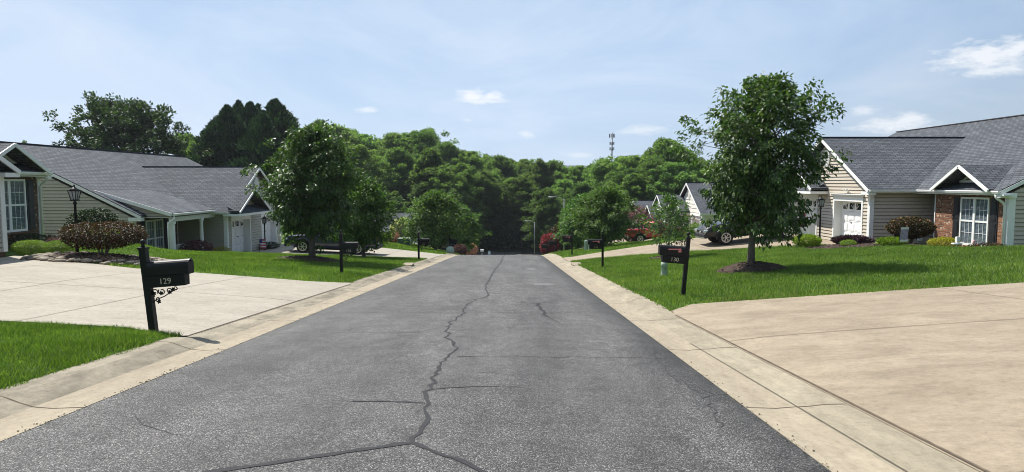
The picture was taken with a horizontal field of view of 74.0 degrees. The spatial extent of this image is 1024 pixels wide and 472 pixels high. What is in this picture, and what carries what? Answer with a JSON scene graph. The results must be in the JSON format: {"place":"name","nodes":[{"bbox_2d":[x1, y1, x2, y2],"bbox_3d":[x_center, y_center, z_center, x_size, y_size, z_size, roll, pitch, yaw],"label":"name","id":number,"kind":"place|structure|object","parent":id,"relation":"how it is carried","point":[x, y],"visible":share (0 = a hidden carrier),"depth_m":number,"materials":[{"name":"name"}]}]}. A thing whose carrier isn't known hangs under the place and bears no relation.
{"place":"outdoors","nodes":[
{"label":"outdoors","id":0,"kind":"place"},
{"bbox_2d":[0,252,830,471],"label":"road","id":1,"kind":"structure","parent":0,"point":[509,362],"depth_m":6.37,"materials":[{"name":"grey asphalt"}]},
{"bbox_2d":[4,260,837,471],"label":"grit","id":2,"kind":"object","parent":1,"relation":"on","point":[397,279],"visible":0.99,"depth_m":7.00,"materials":[{"name":"grey gravel"}]},
{"bbox_2d":[542,254,978,471],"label":"kerb","id":3,"kind":"structure","parent":1,"relation":"on","point":[839,435],"depth_m":6.37,"materials":[{"name":"concrete"}]},
{"bbox_2d":[0,225,1023,471],"bbox_3d":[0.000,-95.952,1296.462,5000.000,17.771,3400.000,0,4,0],"label":"ground","id":4,"kind":"structure","parent":0,"point":[492,249],"depth_m":18.29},
{"bbox_2d":[0,143,52,257],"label":"house","id":5,"kind":"structure","parent":4,"relation":"on","point":[23,172],"depth_m":26.08,"materials":[{"name":"beige plastic"}]},
{"bbox_2d":[4,179,29,234],"bbox_3d":[-18.975,-1.105,25.691,0.090,2.090,1.920,0,4,0],"label":"window","id":6,"kind":"structure","parent":5,"relation":"in","point":[11,204],"depth_m":26.02,"materials":[{"name":"white plastic"}]},
{"bbox_2d":[10,240,49,254],"bbox_3d":[-16.349,0.437,23.106,1.291,0.666,0.914,0,4,0],"label":"boxwood","id":7,"kind":"object","parent":4,"relation":"on","point":[22,245],"visible":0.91,"depth_m":22.93,"materials":[{"name":"green plant"}]},
{"bbox_2d":[7,233,60,248],"bbox_3d":[-17.911,0.227,25.504,2.043,0.707,0.995,0,4,0],"label":"shrub","id":8,"kind":"object","parent":4,"relation":"on","point":[32,235],"visible":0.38,"depth_m":25.37,"materials":[{"name":"green plant"}]},
{"bbox_2d":[42,240,74,252],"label":"boxwood","id":9,"kind":"object","parent":4,"relation":"on","point":[54,244],"visible":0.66,"depth_m":22.85,"materials":[{"name":"green plant"}]},
{"bbox_2d":[0,320,182,388],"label":"grass","id":10,"kind":"structure","parent":4,"relation":"on","point":[118,338],"depth_m":8.72,"materials":[{"name":"green plant"}]},
{"bbox_2d":[63,207,119,232],"bbox_3d":[-18.764,-0.355,30.316,2.354,1.892,1.831,0,4,0],"label":"shrub","id":11,"kind":"object","parent":4,"relation":"on","point":[99,214],"visible":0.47,"depth_m":29.97,"materials":[{"name":"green plant"}]},
{"bbox_2d":[48,251,157,264],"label":"mulch","id":12,"kind":"object","parent":4,"relation":"on","point":[103,257],"visible":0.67,"depth_m":21.62,"materials":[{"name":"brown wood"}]},
{"bbox_2d":[67,185,81,251],"bbox_3d":[-14.450,-0.344,22.541,0.301,2.720,0.301,0,4,0],"label":"lamp post","id":13,"kind":"object","parent":12,"relation":"on","point":[74,192],"visible":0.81,"depth_m":22.43,"materials":[{"name":"black metal"}]},
{"bbox_2d":[57,220,149,254],"bbox_3d":[-13.155,0.141,21.913,2.856,1.332,2.138,0,4,0],"label":"shrub","id":14,"kind":"object","parent":12,"relation":"on","point":[82,237],"visible":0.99,"depth_m":21.46,"materials":[{"name":"brown plant"}]},
{"bbox_2d":[42,90,213,159],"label":"oak tree","id":15,"kind":"object","parent":4,"relation":"on","point":[138,131],"visible":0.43,"depth_m":82.54,"materials":[{"name":"green plant"}]},
{"bbox_2d":[0,141,282,251],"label":"house","id":16,"kind":"structure","parent":4,"relation":"on","point":[168,201],"depth_m":39.73,"materials":[{"name":"beige plastic"}]},
{"bbox_2d":[145,219,163,248],"bbox_3d":[-18.985,0.128,36.168,0.070,2.010,1.720,0,4,0],"label":"window","id":17,"kind":"structure","parent":16,"relation":"in","point":[154,223],"depth_m":36.15,"materials":[{"name":"white"}]},
{"bbox_2d":[232,219,243,251],"bbox_3d":[-17.055,0.047,41.929,0.090,2.088,2.720,0,4,0],"label":"garage door","id":18,"kind":"structure","parent":16,"relation":"in","point":[237,231],"depth_m":42.37,"materials":[{"name":"white paint"}]},
{"bbox_2d":[262,217,270,244],"bbox_3d":[-17.069,-0.324,46.715,0.062,2.088,2.720,0,4,0],"label":"garage door","id":19,"kind":"structure","parent":16,"relation":"in","point":[267,226],"depth_m":47.45,"materials":[{"name":"white paint"}]},
{"bbox_2d":[137,239,193,330],"bbox_3d":[-5.222,0.949,10.304,0.793,1.805,0.185,0,4,0],"label":"mailbox","id":20,"kind":"object","parent":4,"relation":"on","point":[166,273],"visible":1,"depth_m":10.21,"materials":[{"name":"black paint"}]},
{"bbox_2d":[0,256,351,335],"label":"driveway","id":21,"kind":"structure","parent":4,"relation":"on","point":[78,293],"depth_m":14.46,"materials":[{"name":"concrete"}]},
{"bbox_2d":[163,132,196,154],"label":"broadleaf tree","id":22,"kind":"object","parent":4,"relation":"on","point":[189,137],"visible":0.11,"depth_m":105.78,"materials":[{"name":"green plant"}]},
{"bbox_2d":[179,239,213,250],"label":"shrub","id":23,"kind":"object","parent":4,"relation":"on","point":[190,243],"visible":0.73,"depth_m":36.55,"materials":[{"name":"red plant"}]},
{"bbox_2d":[186,129,234,165],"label":"cypress tree","id":24,"kind":"object","parent":4,"relation":"on","point":[198,157],"visible":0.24,"depth_m":91.26,"materials":[{"name":"green plant"}]},
{"bbox_2d":[15,242,427,282],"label":"grass","id":25,"kind":"structure","parent":4,"relation":"on","point":[216,261],"depth_m":25.55,"materials":[{"name":"green plant"}]},
{"bbox_2d":[191,104,251,165],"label":"cypress tree","id":26,"kind":"object","parent":4,"relation":"on","point":[224,123],"visible":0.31,"depth_m":93.38,"materials":[{"name":"green plant"}]},
{"bbox_2d":[0,254,458,441],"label":"kerb","id":27,"kind":"structure","parent":4,"relation":"on","point":[43,400],"depth_m":7.98,"materials":[{"name":"concrete"}]},
{"bbox_2d":[212,100,261,158],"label":"cypress tree","id":28,"kind":"object","parent":4,"relation":"on","point":[248,111],"visible":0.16,"depth_m":96.72,"materials":[{"name":"green plant"}]},
{"bbox_2d":[224,113,287,218],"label":"cypress tree","id":29,"kind":"object","parent":4,"relation":"on","point":[262,128],"visible":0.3,"depth_m":88.82,"materials":[{"name":"green plant"}]},
{"bbox_2d":[230,98,329,211],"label":"cypress tree","id":30,"kind":"object","parent":4,"relation":"on","point":[279,114],"visible":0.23,"depth_m":94.75,"materials":[{"name":"green plant"}]},
{"bbox_2d":[240,119,373,256],"bbox_3d":[-8.682,-1.929,29.995,5.873,6.342,5.018,-4,6,-42],"label":"dogwood tree","id":31,"kind":"object","parent":4,"relation":"on","point":[298,208],"visible":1,"depth_m":29.11,"materials":[{"name":"green plant"}]},
{"bbox_2d":[274,255,345,262],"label":"mulch","id":32,"kind":"object","parent":4,"relation":"on","point":[315,258],"visible":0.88,"depth_m":29.56,"materials":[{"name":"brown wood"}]},
{"bbox_2d":[251,244,444,258],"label":"driveway","id":33,"kind":"structure","parent":4,"relation":"on","point":[383,252],"depth_m":43.37,"materials":[{"name":"concrete"}]},
{"bbox_2d":[284,221,382,254],"bbox_3d":[-10.958,0.053,42.030,5.700,1.950,2.424,2,4,0],"label":"pickup truck","id":34,"kind":"object","parent":33,"relation":"on","point":[303,247],"visible":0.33,"depth_m":41.11,"materials":[{"name":"black paint"}]},
{"bbox_2d":[339,230,358,272],"bbox_3d":[-5.654,0.695,23.625,0.677,1.805,0.185,0,4,0],"label":"mailbox","id":35,"kind":"object","parent":4,"relation":"on","point":[349,247],"visible":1,"depth_m":23.53,"materials":[{"name":"black paint"}]},
{"bbox_2d":[327,123,377,149],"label":"broadleaf tree","id":36,"kind":"object","parent":4,"relation":"on","point":[347,133],"visible":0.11,"depth_m":153.79,"materials":[{"name":"green plant"}]},
{"bbox_2d":[334,144,393,197],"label":"broadleaf tree","id":37,"kind":"object","parent":4,"relation":"on","point":[366,164],"visible":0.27,"depth_m":120.49,"materials":[{"name":"green plant"}]},
{"bbox_2d":[330,174,407,256],"bbox_3d":[-7.982,-1.067,37.443,4.429,5.011,4.452,0,4,0],"label":"street tree","id":38,"kind":"object","parent":4,"relation":"on","point":[359,232],"visible":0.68,"depth_m":36.92,"materials":[{"name":"green plant"}]},
{"bbox_2d":[356,134,381,154],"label":"broadleaf tree","id":39,"kind":"object","parent":4,"relation":"on","point":[366,138],"visible":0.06,"depth_m":158.89,"materials":[{"name":"green plant"}]},
{"bbox_2d":[339,155,412,203],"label":"broadleaf tree","id":40,"kind":"object","parent":4,"relation":"on","point":[384,163],"visible":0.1,"depth_m":126.84,"materials":[{"name":"green plant"}]},
{"bbox_2d":[358,212,421,243],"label":"house","id":41,"kind":"structure","parent":4,"relation":"on","point":[399,214],"depth_m":96.59,"materials":[{"name":"white plastic"}]},
{"bbox_2d":[374,131,418,159],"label":"broadleaf tree","id":42,"kind":"object","parent":4,"relation":"on","point":[385,142],"visible":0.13,"depth_m":153.21,"materials":[{"name":"green plant"}]},
{"bbox_2d":[383,146,417,207],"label":"broadleaf tree","id":43,"kind":"object","parent":4,"relation":"on","point":[402,160],"visible":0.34,"depth_m":129.42,"materials":[{"name":"green plant"}]},
{"bbox_2d":[389,216,417,242],"bbox_3d":[-9.695,-0.362,60.647,2.711,2.860,2.340,0,4,0],"label":"hydrangea","id":44,"kind":"object","parent":4,"relation":"on","point":[400,227],"visible":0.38,"depth_m":59.96,"materials":[{"name":"green plant"}]},
{"bbox_2d":[376,130,459,158],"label":"broadleaf tree","id":45,"kind":"object","parent":4,"relation":"on","point":[421,140],"visible":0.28,"depth_m":153.38,"materials":[{"name":"green plant"}]},
{"bbox_2d":[397,147,447,211],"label":"broadleaf tree","id":46,"kind":"object","parent":4,"relation":"on","point":[427,161],"visible":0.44,"depth_m":125.13,"materials":[{"name":"green plant"}]},
{"bbox_2d":[382,240,463,254],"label":"grass","id":47,"kind":"structure","parent":4,"relation":"on","point":[400,246],"depth_m":52.30,"materials":[{"name":"green plant"}]},
{"bbox_2d":[417,232,429,258],"bbox_3d":[-4.824,0.694,37.165,0.677,1.805,0.185,0,4,0],"label":"mailbox","id":48,"kind":"object","parent":4,"relation":"on","point":[425,242],"visible":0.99,"depth_m":37.07,"materials":[{"name":"black paint"}]},
{"bbox_2d":[400,189,481,249],"bbox_3d":[-5.889,-1.221,57.067,6.774,5.613,5.923,0,4,0],"label":"street tree","id":49,"kind":"object","parent":4,"relation":"on","point":[433,201],"visible":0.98,"depth_m":56.15,"materials":[{"name":"green plant"}]},
{"bbox_2d":[407,164,475,218],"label":"broadleaf tree","id":50,"kind":"object","parent":4,"relation":"on","point":[439,179],"visible":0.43,"depth_m":123.05,"materials":[{"name":"green plant"}]},
{"bbox_2d":[435,141,464,166],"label":"broadleaf tree","id":51,"kind":"object","parent":4,"relation":"on","point":[445,148],"visible":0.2,"depth_m":148.48,"materials":[{"name":"green plant"}]},
{"bbox_2d":[446,203,492,254],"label":"street tree","id":52,"kind":"object","parent":4,"relation":"on","point":[471,221],"visible":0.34,"depth_m":71.41,"materials":[{"name":"green plant"}]},
{"bbox_2d":[451,161,488,236],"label":"broadleaf tree","id":53,"kind":"object","parent":4,"relation":"on","point":[477,205],"visible":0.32,"depth_m":127.42,"materials":[{"name":"green plant"}]},
{"bbox_2d":[454,151,500,180],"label":"broadleaf tree","id":54,"kind":"object","parent":4,"relation":"on","point":[473,159],"visible":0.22,"depth_m":147.98,"materials":[{"name":"green plant"}]},
{"bbox_2d":[470,173,510,241],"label":"broadleaf tree","id":55,"kind":"object","parent":4,"relation":"on","point":[485,181],"visible":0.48,"depth_m":132.06,"materials":[{"name":"green plant"}]},
{"bbox_2d":[479,194,504,248],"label":"broadleaf tree","id":56,"kind":"object","parent":4,"relation":"on","point":[495,234],"visible":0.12,"depth_m":134.25,"materials":[{"name":"green plant"}]},
{"bbox_2d":[475,170,510,248],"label":"broadleaf tree","id":57,"kind":"object","parent":4,"relation":"on","point":[487,174],"visible":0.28,"depth_m":133.62,"materials":[{"name":"green plant"}]},
{"bbox_2d":[488,172,512,247],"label":"broadleaf tree","id":58,"kind":"object","parent":4,"relation":"on","point":[494,175],"visible":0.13,"depth_m":138.35,"materials":[{"name":"green plant"}]},
{"bbox_2d":[472,231,539,249],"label":"undergrowth","id":59,"kind":"object","parent":4,"relation":"on","point":[508,240],"visible":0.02,"depth_m":134.69,"materials":[{"name":"green plant"}]},
{"bbox_2d":[484,154,528,181],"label":"broadleaf tree","id":60,"kind":"object","parent":4,"relation":"on","point":[504,165],"visible":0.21,"depth_m":161.30,"materials":[{"name":"green plant"}]},
{"bbox_2d":[490,176,540,248],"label":"broadleaf tree","id":61,"kind":"object","parent":4,"relation":"on","point":[520,186],"visible":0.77,"depth_m":132.57,"materials":[{"name":"green plant"}]},
{"bbox_2d":[514,159,535,179],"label":"broadleaf tree","id":62,"kind":"object","parent":4,"relation":"on","point":[525,164],"visible":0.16,"depth_m":173.92,"materials":[{"name":"green plant"}]},
{"bbox_2d":[523,158,554,189],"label":"broadleaf tree","id":63,"kind":"object","parent":4,"relation":"on","point":[538,173],"visible":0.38,"depth_m":152.81,"materials":[{"name":"green plant"}]},
{"bbox_2d":[520,187,568,247],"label":"broadleaf tree","id":64,"kind":"object","parent":4,"relation":"on","point":[546,209],"visible":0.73,"depth_m":122.75,"materials":[{"name":"green plant"}]},
{"bbox_2d":[539,233,559,253],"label":"shrub","id":65,"kind":"object","parent":4,"relation":"on","point":[544,239],"visible":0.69,"depth_m":79.77,"materials":[{"name":"red plant"}]},
{"bbox_2d":[542,159,575,189],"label":"broadleaf tree","id":66,"kind":"object","parent":4,"relation":"on","point":[555,165],"visible":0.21,"depth_m":155.85,"materials":[{"name":"green plant"}]},
{"bbox_2d":[547,179,575,198],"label":"broadleaf tree","id":67,"kind":"object","parent":4,"relation":"on","point":[563,185],"visible":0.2,"depth_m":141.50,"materials":[{"name":"green plant"}]},
{"bbox_2d":[547,222,575,250],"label":"shrub","id":68,"kind":"object","parent":4,"relation":"on","point":[567,246],"visible":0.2,"depth_m":83.62,"materials":[{"name":"green plant"}]},
{"bbox_2d":[554,165,592,191],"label":"broadleaf tree","id":69,"kind":"object","parent":4,"relation":"on","point":[575,173],"visible":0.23,"depth_m":150.87,"materials":[{"name":"green plant"}]},
{"bbox_2d":[556,182,593,223],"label":"broadleaf tree","id":70,"kind":"object","parent":4,"relation":"on","point":[583,187],"visible":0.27,"depth_m":123.31,"materials":[{"name":"green plant"}]},
{"bbox_2d":[550,192,622,248],"bbox_3d":[7.098,-1.216,62.391,7.471,5.678,7.470,0,4,0],"label":"street tree","id":71,"kind":"object","parent":4,"relation":"on","point":[569,227],"visible":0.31,"depth_m":61.19,"materials":[{"name":"green plant"}]},
{"bbox_2d":[588,231,603,265],"bbox_3d":[3.458,0.694,28.135,0.692,1.805,0.191,0,4,0],"label":"mailbox","id":72,"kind":"object","parent":4,"relation":"on","point":[595,243],"visible":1,"depth_m":28.04,"materials":[{"name":"black paint"}]},
{"bbox_2d":[578,156,618,187],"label":"broadleaf tree","id":73,"kind":"object","parent":4,"relation":"on","point":[597,176],"visible":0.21,"depth_m":126.76,"materials":[{"name":"green plant"}]},
{"bbox_2d":[561,184,660,246],"bbox_3d":[6.842,-1.333,49.782,6.494,4.934,6.444,-3,5,-35],"label":"street tree","id":74,"kind":"object","parent":4,"relation":"on","point":[610,200],"visible":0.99,"depth_m":49.20,"materials":[{"name":"green plant"}]},
{"bbox_2d":[542,235,695,257],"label":"grass","id":75,"kind":"structure","parent":4,"relation":"on","point":[566,253],"depth_m":44.08,"materials":[{"name":"green plant"}]},
{"bbox_2d":[599,167,642,190],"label":"broadleaf tree","id":76,"kind":"object","parent":4,"relation":"on","point":[618,177],"visible":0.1,"depth_m":118.60,"materials":[{"name":"green plant"}]},
{"bbox_2d":[599,154,644,186],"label":"broadleaf tree","id":77,"kind":"object","parent":4,"relation":"on","point":[632,161],"visible":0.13,"depth_m":124.26,"materials":[{"name":"green plant"}]},
{"bbox_2d":[617,173,651,204],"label":"broadleaf tree","id":78,"kind":"object","parent":4,"relation":"on","point":[633,184],"visible":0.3,"depth_m":110.69,"materials":[{"name":"green plant"}]},
{"bbox_2d":[618,206,654,241],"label":"shrub","id":79,"kind":"object","parent":4,"relation":"on","point":[643,211],"visible":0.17,"depth_m":69.54,"materials":[{"name":"red plant"}]},
{"bbox_2d":[645,194,679,224],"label":"house","id":80,"kind":"structure","parent":4,"relation":"on","point":[658,197],"depth_m":76.91,"materials":[{"name":"white plastic"}]},
{"bbox_2d":[638,158,687,199],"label":"broadleaf tree","id":81,"kind":"object","parent":4,"relation":"on","point":[651,163],"visible":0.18,"depth_m":112.18,"materials":[{"name":"green plant"}]},
{"bbox_2d":[638,191,702,245],"bbox_3d":[7.286,-0.408,31.352,2.811,3.303,2.764,2,5,23],"label":"crape myrtle","id":82,"kind":"object","parent":4,"relation":"on","point":[666,208],"visible":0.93,"depth_m":31.11,"materials":[{"name":"green plant"}]},
{"bbox_2d":[653,207,689,237],"bbox_3d":[12.175,-0.907,52.124,2.919,2.627,2.296,0,4,0],"label":"shrub","id":83,"kind":"object","parent":4,"relation":"on","point":[658,222],"visible":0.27,"depth_m":51.88,"materials":[{"name":"green plant"}]},
{"bbox_2d":[643,144,703,180],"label":"broadleaf tree","id":84,"kind":"object","parent":4,"relation":"on","point":[665,153],"visible":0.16,"depth_m":117.79,"materials":[{"name":"green plant"}]},
{"bbox_2d":[636,137,712,180],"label":"broadleaf tree","id":85,"kind":"object","parent":4,"relation":"on","point":[664,141],"visible":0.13,"depth_m":120.66,"materials":[{"name":"green plant"}]},
{"bbox_2d":[641,161,708,199],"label":"broadleaf tree","id":86,"kind":"object","parent":4,"relation":"on","point":[679,169],"visible":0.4,"depth_m":110.03,"materials":[{"name":"green plant"}]},
{"bbox_2d":[658,232,691,294],"bbox_3d":[3.671,0.808,15.406,0.733,1.805,0.191,0,4,0],"label":"mailbox","id":87,"kind":"object","parent":4,"relation":"on","point":[674,254],"visible":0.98,"depth_m":15.31,"materials":[{"name":"black paint"}]},
{"bbox_2d":[563,234,834,261],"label":"driveway","id":88,"kind":"structure","parent":4,"relation":"on","point":[707,244],"depth_m":37.56,"materials":[{"name":"beige concrete"}]},
{"bbox_2d":[695,212,806,244],"bbox_3d":[13.025,-0.696,37.353,5.720,1.860,2.350,-6,5,-4],"label":"pickup truck","id":89,"kind":"object","parent":88,"relation":"on","point":[723,238],"visible":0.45,"depth_m":36.41,"materials":[{"name":"grey paint"}]},
{"bbox_2d":[668,182,737,229],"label":"house","id":90,"kind":"structure","parent":4,"relation":"on","point":[690,193],"depth_m":62.74,"materials":[{"name":"white plastic"}]},
{"bbox_2d":[716,261,786,273],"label":"mulch","id":91,"kind":"object","parent":4,"relation":"on","point":[744,266],"visible":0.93,"depth_m":20.83,"materials":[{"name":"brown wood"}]},
{"bbox_2d":[669,70,853,261],"bbox_3d":[7.512,-1.995,21.277,5.400,6.268,5.464,0,4,0],"label":"dogwood tree","id":92,"kind":"object","parent":91,"relation":"on","point":[763,187],"visible":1,"depth_m":20.26,"materials":[{"name":"green plant"}]},
{"bbox_2d":[670,282,1023,471],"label":"driveway","id":93,"kind":"structure","parent":4,"relation":"on","point":[941,369],"depth_m":8.08,"materials":[{"name":"beige concrete"}]},
{"bbox_2d":[805,242,924,248],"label":"mulch","id":94,"kind":"object","parent":4,"relation":"on","point":[830,246],"visible":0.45,"depth_m":29.03,"materials":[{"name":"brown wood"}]},
{"bbox_2d":[793,234,821,246],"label":"shrub","id":95,"kind":"object","parent":94,"relation":"on","point":[812,240],"visible":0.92,"depth_m":30.82,"materials":[{"name":"green plant"}]},
{"bbox_2d":[830,233,875,244],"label":"shrub","id":96,"kind":"object","parent":94,"relation":"on","point":[857,238],"visible":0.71,"depth_m":30.34,"materials":[{"name":"purple plant"}]},
{"bbox_2d":[874,236,908,245],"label":"plant","id":97,"kind":"object","parent":94,"relation":"on","point":[886,240],"visible":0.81,"depth_m":28.15,"materials":[{"name":"green plant"}]},
{"bbox_2d":[884,216,937,242],"bbox_3d":[17.147,-0.194,29.249,2.063,1.397,1.703,0,4,0],"label":"shrub","id":98,"kind":"object","parent":94,"relation":"on","point":[919,227],"visible":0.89,"depth_m":28.91,"materials":[{"name":"brown plant"}]},
{"bbox_2d":[899,227,908,242],"bbox_3d":[15.760,0.125,27.345,0.447,1.007,0.060,-1,5,-14],"label":"yard flag","id":99,"kind":"object","parent":4,"relation":"on","point":[903,235],"visible":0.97,"depth_m":27.32,"materials":[{"name":"grey fabric"}]},
{"bbox_2d":[786,114,1023,246],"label":"house","id":100,"kind":"structure","parent":4,"relation":"on","point":[964,181],"depth_m":31.90,"materials":[{"name":"beige plastic"}]},
{"bbox_2d":[802,199,815,234],"bbox_3d":[17.055,-1.051,38.634,0.090,2.088,2.720,0,4,0],"label":"garage door","id":101,"kind":"structure","parent":100,"relation":"in","point":[810,230],"depth_m":38.73,"materials":[{"name":"white paint"}]},
{"bbox_2d":[841,201,860,235],"bbox_3d":[17.055,-0.680,33.849,0.090,2.088,2.720,0,4,0],"label":"front door","id":102,"kind":"structure","parent":100,"relation":"in","point":[851,226],"depth_m":34.22,"materials":[{"name":"white paint"}]},
{"bbox_2d":[959,197,989,246],"bbox_3d":[18.975,-0.548,27.941,0.090,2.090,1.920,0,4,0],"label":"window","id":103,"kind":"structure","parent":100,"relation":"in","point":[971,220],"depth_m":27.91,"materials":[{"name":"white"}]},
{"bbox_2d":[926,236,960,246],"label":"shrub","id":104,"kind":"object","parent":4,"relation":"on","point":[938,240],"visible":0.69,"depth_m":27.16,"materials":[{"name":"yellow plant"}]},
{"bbox_2d":[0,0,1023,165],"label":"sky","id":105,"kind":"structure","parent":0,"point":[546,80],"materials":[{"name":"blue"}]},
{"bbox_2d":[570,244,1023,310],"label":"grass","id":106,"kind":"structure","parent":0,"point":[860,268],"depth_m":19.29,"materials":[{"name":"green plant"}]},
{"bbox_2d":[597,271,1023,309],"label":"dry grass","id":107,"kind":"structure","parent":0,"point":[783,291],"depth_m":14.37,"materials":[{"name":"green plant"}]},
{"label":"driveway","id":108,"kind":"structure","parent":0,"visible":0},
{"bbox_2d":[625,221,683,241],"bbox_3d":[13.143,-0.427,62.049,5.720,1.860,2.350,-3,5,-3],"label":"pickup truck","id":109,"kind":"object","parent":108,"relation":"on","point":[641,237],"visible":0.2,"depth_m":61.09,"materials":[{"name":"red paint"}]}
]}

